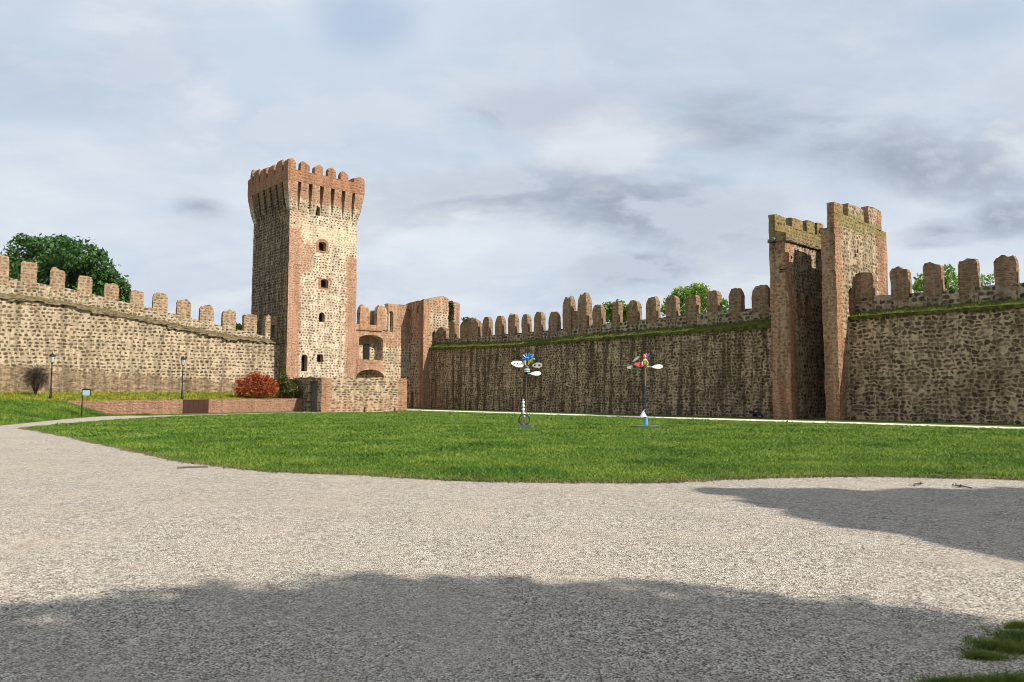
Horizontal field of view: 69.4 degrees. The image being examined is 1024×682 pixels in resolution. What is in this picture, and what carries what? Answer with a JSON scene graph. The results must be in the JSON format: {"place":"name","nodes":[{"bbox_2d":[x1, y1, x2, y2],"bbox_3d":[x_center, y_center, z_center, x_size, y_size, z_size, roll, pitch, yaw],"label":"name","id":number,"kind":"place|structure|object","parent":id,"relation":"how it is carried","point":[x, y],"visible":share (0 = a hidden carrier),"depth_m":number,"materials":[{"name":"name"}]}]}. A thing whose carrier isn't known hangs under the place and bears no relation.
{"place":"outdoors","nodes":[
{"label":"outdoors","id":0,"kind":"place"},
{"bbox_2d":[3,392,289,400],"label":"terrace","id":1,"kind":"structure","parent":0,"point":[125,396],"depth_m":56.10,"materials":[{"name":"green plant"}]},
{"bbox_2d":[22,364,49,393],"bbox_3d":[-34.069,2.662,52.942,1.809,2.226,1.851,0,-4,0],"label":"bare bush","id":2,"kind":"object","parent":1,"relation":"on","point":[35,384],"visible":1,"depth_m":52.78,"materials":[{"name":"brown plant"}]},
{"bbox_2d":[49,352,54,397],"bbox_3d":[-31.742,2.361,50.959,0.440,3.180,0.418,0,-4,0],"label":"street lamp","id":3,"kind":"object","parent":1,"relation":"on","point":[52,356],"visible":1,"depth_m":50.92,"materials":[{"name":"black metal"}]},
{"bbox_2d":[0,255,279,392],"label":"curtain wall","id":4,"kind":"structure","parent":1,"relation":"on","point":[108,341],"depth_m":59.26,"materials":[{"name":"brown stone"}]},
{"bbox_2d":[0,390,291,400],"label":"meadow flowers","id":5,"kind":"object","parent":1,"relation":"on","point":[60,395],"visible":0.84,"depth_m":55.85,"materials":[{"name":"green plant"}]},
{"bbox_2d":[180,356,185,398],"bbox_3d":[-25.372,2.797,56.943,0.440,3.330,0.418,0,-4,0],"label":"street lamp","id":6,"kind":"object","parent":1,"relation":"on","point":[183,359],"visible":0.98,"depth_m":56.90,"materials":[{"name":"black metal"}]},
{"bbox_2d":[232,371,278,397],"bbox_3d":[-20.885,3.562,60.369,3.954,2.716,2.460,0,-4,0],"label":"red shrub","id":7,"kind":"object","parent":1,"relation":"on","point":[258,385],"visible":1,"depth_m":60.08,"materials":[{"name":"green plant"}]},
{"bbox_2d":[271,370,302,398],"bbox_3d":[-18.946,3.633,62.021,3.034,2.492,1.644,0,-4,0],"label":"green shrub","id":8,"kind":"object","parent":1,"relation":"on","point":[287,388],"visible":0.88,"depth_m":61.75,"materials":[{"name":"green plant"}]},
{"bbox_2d":[0,408,1023,681],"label":"gravel","id":9,"kind":"structure","parent":0,"point":[40,472],"depth_m":6.58,"materials":[{"name":"grey gravel"}]},
{"bbox_2d":[0,398,150,424],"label":"mound grass","id":10,"kind":"structure","parent":9,"relation":"on","point":[86,411],"depth_m":45.66,"materials":[{"name":"green plant"}]},
{"bbox_2d":[81,389,90,416],"bbox_3d":[-26.715,3.936,46.352,0.530,1.851,0.070,0,-4,-7],"label":"info sign","id":11,"kind":"object","parent":9,"relation":"on","point":[86,391],"visible":0.91,"depth_m":46.37,"materials":[{"name":"black metal"}]},
{"bbox_2d":[177,466,207,468],"bbox_3d":[-6.793,2.681,15.720,0.600,0.022,0.220,2,-4,-24],"label":"drain cover","id":12,"kind":"object","parent":9,"relation":"on","point":[182,467],"visible":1,"depth_m":15.70,"materials":[{"name":"metal"}]},
{"bbox_2d":[145,411,303,415],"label":"verge","id":13,"kind":"structure","parent":9,"relation":"on","point":[219,413],"depth_m":55.11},
{"bbox_2d":[248,158,364,391],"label":"keep","id":14,"kind":"structure","parent":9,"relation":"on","point":[304,268],"depth_m":68.14,"materials":[{"name":"stone"}]},
{"bbox_2d":[301,355,303,370],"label":"window","id":15,"kind":"structure","parent":14,"relation":"in","point":[302,358],"depth_m":66.89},
{"bbox_2d":[319,243,322,250],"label":"window","id":16,"kind":"structure","parent":14,"relation":"in","point":[320,244],"depth_m":68.73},
{"bbox_2d":[321,280,324,287],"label":"window","id":17,"kind":"structure","parent":14,"relation":"in","point":[322,281],"depth_m":68.70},
{"bbox_2d":[356,303,407,378],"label":"gatehouse wall","id":18,"kind":"structure","parent":9,"relation":"on","point":[380,353],"depth_m":72.69,"materials":[{"name":"stone"}]},
{"bbox_2d":[363,344,369,359],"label":"door","id":19,"kind":"structure","parent":18,"relation":"in","point":[366,347],"depth_m":72.13,"materials":[{"name":"grey wood"}]},
{"bbox_2d":[428,285,772,417],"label":"curtain wall","id":20,"kind":"structure","parent":9,"relation":"on","point":[715,360],"depth_m":55.92,"materials":[{"name":"stone"}]},
{"bbox_2d":[413,409,1023,426],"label":"verge","id":21,"kind":"structure","parent":9,"relation":"on","point":[914,422],"depth_m":44.86,"materials":[{"name":"green plant"}]},
{"bbox_2d":[767,202,887,419],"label":"gate tower","id":22,"kind":"structure","parent":9,"relation":"on","point":[813,273],"depth_m":44.82,"materials":[{"name":"stone"}]},
{"bbox_2d":[770,237,775,245],"bbox_3d":[16.041,-6.112,45.311,0.411,0.530,0.375,-3,-5,41],"label":"floodlight","id":23,"kind":"object","parent":22,"relation":"attached to","point":[772,239],"visible":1,"depth_m":45.19,"materials":[{"name":"black metal"}]},
{"bbox_2d":[847,255,1023,423],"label":"curtain wall","id":24,"kind":"structure","parent":9,"relation":"on","point":[934,351],"depth_m":39.79,"materials":[{"name":"stone"}]},
{"bbox_2d":[894,667,1023,681],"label":"grass patch","id":25,"kind":"object","parent":9,"relation":"on","point":[1018,677],"visible":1,"depth_m":4.08,"materials":[{"name":"green plant"}]},
{"bbox_2d":[952,482,971,488],"bbox_3d":[7.562,2.432,12.443,0.149,0.080,0.359,1,-4,-17],"label":"twig","id":26,"kind":"object","parent":9,"relation":"on","point":[958,485],"visible":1,"depth_m":12.43,"materials":[{"name":"brown wood"}]},
{"bbox_2d":[942,618,1023,661],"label":"grass patch","id":27,"kind":"object","parent":9,"relation":"on","point":[1008,645],"visible":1,"depth_m":4.63,"materials":[{"name":"green plant"}]},
{"bbox_2d":[0,0,1023,334],"label":"sky","id":28,"kind":"structure","parent":0,"point":[519,157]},
{"bbox_2d":[22,409,1023,482],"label":"lawn","id":29,"kind":"structure","parent":0,"point":[467,421],"depth_m":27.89,"materials":[{"name":"green plant"}]},
{"bbox_2d":[14,427,1023,483],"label":"dry fringe","id":30,"kind":"object","parent":29,"relation":"on","point":[637,481],"visible":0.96,"depth_m":13.82,"materials":[{"name":"green plant"}]},
{"bbox_2d":[511,353,541,427],"bbox_3d":[0.666,2.222,33.520,1.418,3.388,0.446,0,-4,0],"label":"whirligig","id":31,"kind":"object","parent":29,"relation":"on","point":[529,357],"visible":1,"depth_m":33.51,"materials":[{"name":"metal"}]},
{"bbox_2d":[627,353,662,426],"bbox_3d":[6.225,2.262,34.514,1.312,3.427,1.312,4,-6,-45],"label":"whirligig","id":32,"kind":"object","parent":29,"relation":"on","point":[642,364],"visible":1,"depth_m":34.52,"materials":[{"name":"metal"}]},
{"bbox_2d":[417,410,1023,428],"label":"path","id":33,"kind":"structure","parent":0,"point":[750,419],"depth_m":41.59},
{"label":"ground","id":34,"kind":"structure","parent":0,"visible":0},
{"bbox_2d":[0,233,130,302],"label":"broad tree","id":35,"kind":"object","parent":34,"relation":"on","point":[46,253],"visible":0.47,"depth_m":73.17,"materials":[{"name":"green plant"}]},
{"bbox_2d":[51,398,301,413],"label":"retaining wall","id":36,"kind":"structure","parent":34,"relation":"on","point":[195,406],"depth_m":55.58,"materials":[{"name":"brick"}]},
{"bbox_2d":[236,322,241,329],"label":"leafy tree","id":37,"kind":"object","parent":34,"relation":"on","point":[238,326],"visible":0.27,"depth_m":81.11,"materials":[{"name":"green plant"}]},
{"bbox_2d":[285,376,406,411],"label":"enclosure wall","id":38,"kind":"structure","parent":34,"relation":"on","point":[338,394],"depth_m":61.85,"materials":[{"name":"stone"}]},
{"bbox_2d":[311,381,317,410],"bbox_3d":[-16.073,4.552,60.705,0.102,2.449,1.553,4,-5,-43],"label":"door","id":39,"kind":"structure","parent":38,"relation":"in","point":[314,394],"depth_m":60.87,"materials":[{"name":"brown wood"}]},
{"bbox_2d":[406,296,459,408],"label":"ruined block","id":40,"kind":"structure","parent":34,"relation":"on","point":[427,318],"depth_m":73.34,"materials":[{"name":"brick"}]},
{"bbox_2d":[448,300,454,324],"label":"ivy","id":41,"kind":"object","parent":40,"relation":"attached to","point":[451,311],"visible":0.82,"depth_m":74.88,"materials":[{"name":"green plant"}]},
{"bbox_2d":[602,299,627,322],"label":"leafy tree","id":42,"kind":"object","parent":34,"relation":"on","point":[608,307],"visible":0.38,"depth_m":83.56,"materials":[{"name":"green plant"}]},
{"bbox_2d":[660,283,727,315],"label":"leafy tree","id":43,"kind":"object","parent":34,"relation":"on","point":[691,290],"visible":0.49,"depth_m":84.06,"materials":[{"name":"green plant"}]},
{"bbox_2d":[912,264,958,292],"bbox_3d":[36.153,-0.182,62.510,5.616,12.613,2.970,1,-4,-8],"label":"leafy tree","id":44,"kind":"object","parent":34,"relation":"on","point":[917,285],"visible":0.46,"depth_m":62.25,"materials":[{"name":"green plant"}]},
{"bbox_2d":[980,273,994,286],"bbox_3d":[40.515,0.130,62.721,1.717,12.013,1.514,0,-4,0],"label":"leafy tree","id":45,"kind":"object","parent":34,"relation":"on","point":[987,279],"visible":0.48,"depth_m":63.08,"materials":[{"name":"green plant"}]}
]}

